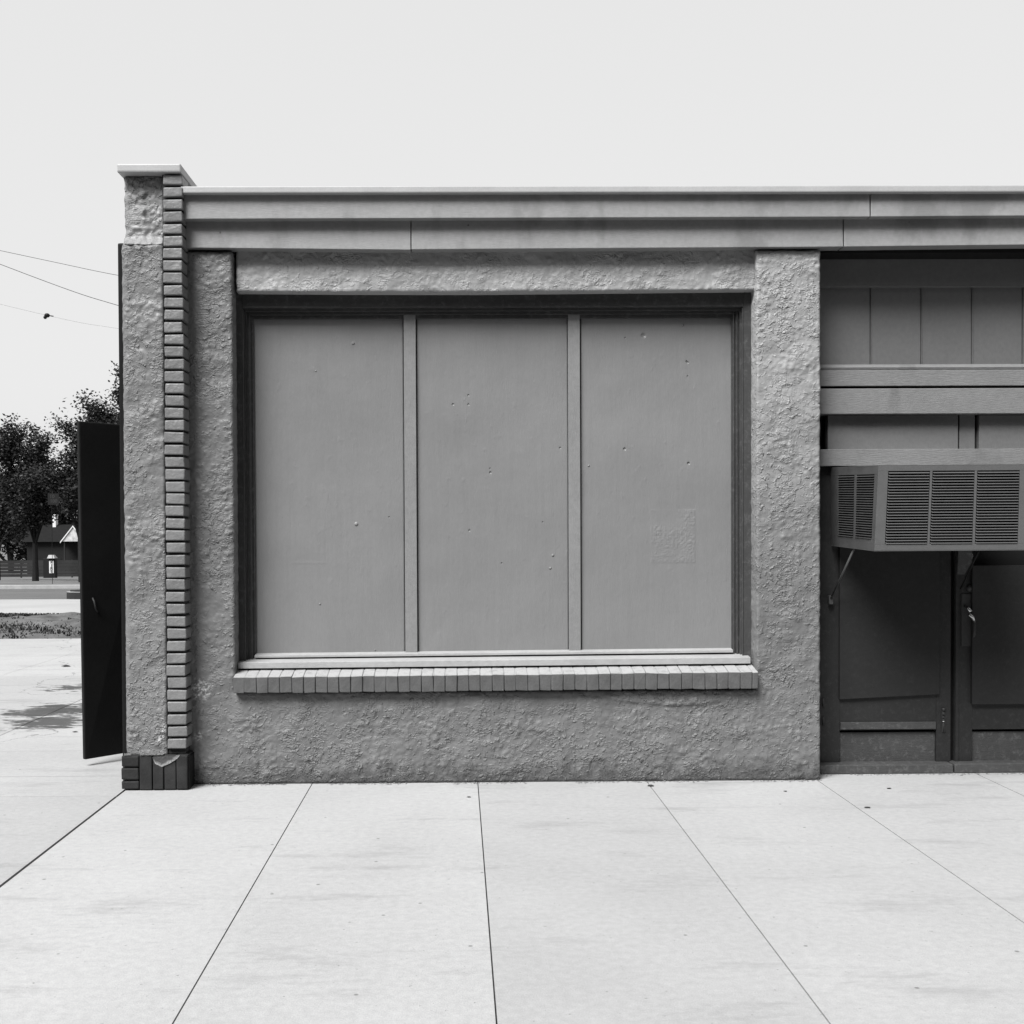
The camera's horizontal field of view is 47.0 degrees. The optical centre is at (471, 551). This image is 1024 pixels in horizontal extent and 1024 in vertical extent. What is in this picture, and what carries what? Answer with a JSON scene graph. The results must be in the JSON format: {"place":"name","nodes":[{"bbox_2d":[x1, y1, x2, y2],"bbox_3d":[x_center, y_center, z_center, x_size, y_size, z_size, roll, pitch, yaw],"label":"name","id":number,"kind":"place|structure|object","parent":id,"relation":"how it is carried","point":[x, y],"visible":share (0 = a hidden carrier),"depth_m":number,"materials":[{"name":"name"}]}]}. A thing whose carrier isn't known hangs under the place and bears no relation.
{"place":"outdoors","nodes":[
{"label":"outdoors","id":0,"kind":"place"},
{"bbox_2d":[0,539,69,577],"bbox_3d":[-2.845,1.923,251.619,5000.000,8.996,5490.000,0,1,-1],"label":"ground","id":1,"kind":"structure","parent":0,"point":[1,552],"depth_m":202.10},
{"bbox_2d":[0,460,26,570],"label":"tree","id":2,"kind":"object","parent":1,"relation":"on","point":[9,548],"visible":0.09,"depth_m":175.43,"materials":[{"name":"black plant"}]},
{"bbox_2d":[0,457,31,579],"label":"tree","id":3,"kind":"object","parent":1,"relation":"on","point":[8,530],"visible":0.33,"depth_m":83.07,"materials":[{"name":"black plant"}]},
{"bbox_2d":[0,413,76,580],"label":"tree","id":4,"kind":"object","parent":1,"relation":"on","point":[28,503],"visible":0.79,"depth_m":74.21,"materials":[{"name":"black plant"}]},
{"bbox_2d":[0,560,77,577],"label":"board fence","id":5,"kind":"object","parent":1,"relation":"on","point":[21,565],"visible":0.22,"depth_m":111.57,"materials":[{"name":"grey wood"}]},
{"bbox_2d":[0,585,79,588],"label":"kerb","id":6,"kind":"structure","parent":1,"relation":"on","point":[39,586],"depth_m":51.39,"materials":[{"name":"concrete"}]},
{"bbox_2d":[11,469,77,556],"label":"tree","id":7,"kind":"object","parent":1,"relation":"on","point":[61,521],"visible":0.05,"depth_m":160.88,"materials":[{"name":"black plant"}]},
{"bbox_2d":[22,515,77,573],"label":"house","id":8,"kind":"structure","parent":1,"relation":"on","point":[60,542],"depth_m":151.62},
{"bbox_2d":[26,388,119,581],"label":"tree","id":9,"kind":"object","parent":1,"relation":"on","point":[59,482],"visible":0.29,"depth_m":67.41,"materials":[{"name":"black plant"}]},
{"bbox_2d":[104,361,119,423],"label":"tree","id":10,"kind":"object","parent":1,"relation":"on","point":[115,392],"visible":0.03,"depth_m":62.27,"materials":[{"name":"black plant"}]},
{"bbox_2d":[0,599,79,613],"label":"road","id":11,"kind":"structure","parent":0,"point":[42,606],"depth_m":26.34,"materials":[{"name":"concrete"}]},
{"bbox_2d":[0,589,79,599],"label":"road","id":12,"kind":"structure","parent":0,"point":[33,593],"depth_m":42.22,"materials":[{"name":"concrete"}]},
{"bbox_2d":[67,590,79,598],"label":"traffic island","id":13,"kind":"structure","parent":12,"relation":"on","point":[73,594],"depth_m":34.73,"materials":[{"name":"concrete"}]},
{"bbox_2d":[0,577,79,584],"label":"verge","id":14,"kind":"structure","parent":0,"point":[41,581],"depth_m":72.87,"materials":[{"name":"grey concrete"}]},
{"bbox_2d":[43,555,56,577],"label":"fire sign pillar","id":15,"kind":"structure","parent":14,"relation":"on","point":[47,567],"depth_m":104.65,"materials":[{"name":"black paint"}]},
{"bbox_2d":[48,494,58,583],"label":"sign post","id":16,"kind":"object","parent":14,"relation":"on","point":[53,499],"visible":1,"depth_m":59.73,"materials":[{"name":"grey metal"}]},
{"bbox_2d":[0,250,114,274],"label":"overhead wire","id":17,"kind":"object","parent":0,"point":[60,263],"visible":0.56,"depth_m":29.76,"materials":[{"name":"grey metal"}]},
{"bbox_2d":[0,264,117,305],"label":"overhead wire","id":18,"kind":"object","parent":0,"point":[59,286],"visible":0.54,"depth_m":27.79,"materials":[{"name":"grey metal"}]},
{"bbox_2d":[1,304,117,328],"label":"overhead wire","id":19,"kind":"object","parent":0,"point":[46,315],"visible":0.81,"depth_m":29.77,"materials":[{"name":"black paint"}]},
{"bbox_2d":[0,638,1023,1023],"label":"sidewalk","id":20,"kind":"structure","parent":0,"point":[860,898],"depth_m":4.53,"materials":[{"name":"concrete"}]},
{"bbox_2d":[77,164,1023,789],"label":"commercial building","id":21,"kind":"structure","parent":20,"relation":"on","point":[411,484],"depth_m":6.73,"materials":[{"name":"grey paint"}]},
{"bbox_2d":[77,421,122,758],"bbox_3d":[-2.148,0.230,7.277,0.567,2.039,0.103,-1,1,-42],"label":"side door","id":22,"kind":"structure","parent":21,"relation":"in","point":[98,444],"depth_m":7.16,"materials":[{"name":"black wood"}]},
{"bbox_2d":[236,288,751,669],"bbox_3d":[0.132,-0.409,6.769,2.936,2.178,0.275,0,1,-1],"label":"window","id":23,"kind":"structure","parent":21,"relation":"in","point":[432,481],"depth_m":6.77,"materials":[{"name":"grey paint"}]},
{"bbox_2d":[820,466,950,761],"bbox_3d":[2.396,0.363,6.852,0.773,1.749,0.075,0,1,-1],"label":"door","id":24,"kind":"structure","parent":21,"relation":"in","point":[885,633],"depth_m":6.82,"materials":[{"name":"grey paint"}]},
{"bbox_2d":[827,464,1023,603],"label":"air conditioner","id":25,"kind":"object","parent":21,"relation":"attached to","point":[964,511],"visible":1,"depth_m":6.17,"materials":[{"name":"grey metal"}]},
{"bbox_2d":[952,551,1023,761],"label":"door","id":26,"kind":"structure","parent":21,"relation":"in","point":[988,614],"depth_m":6.83,"materials":[{"name":"grey paint"}]},
{"bbox_2d":[195,773,1023,785],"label":"grit","id":27,"kind":"object","parent":20,"relation":"on","point":[593,781],"visible":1,"depth_m":6.58,"materials":[{"name":"soil"}]},
{"bbox_2d":[0,0,1023,518],"label":"sky","id":28,"kind":"structure","parent":0,"point":[229,92],"materials":[{"name":"white"}]},
{"label":"path","id":29,"kind":"structure","parent":0,"visible":0},
{"bbox_2d":[0,612,80,638],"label":"soil mound","id":30,"kind":"object","parent":29,"relation":"on","point":[59,619],"visible":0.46,"depth_m":16.63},
{"bbox_2d":[0,612,80,638],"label":"weeds","id":31,"kind":"object","parent":30,"relation":"on","point":[29,628],"visible":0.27,"depth_m":16.41,"materials":[{"name":"plant"}]}
]}

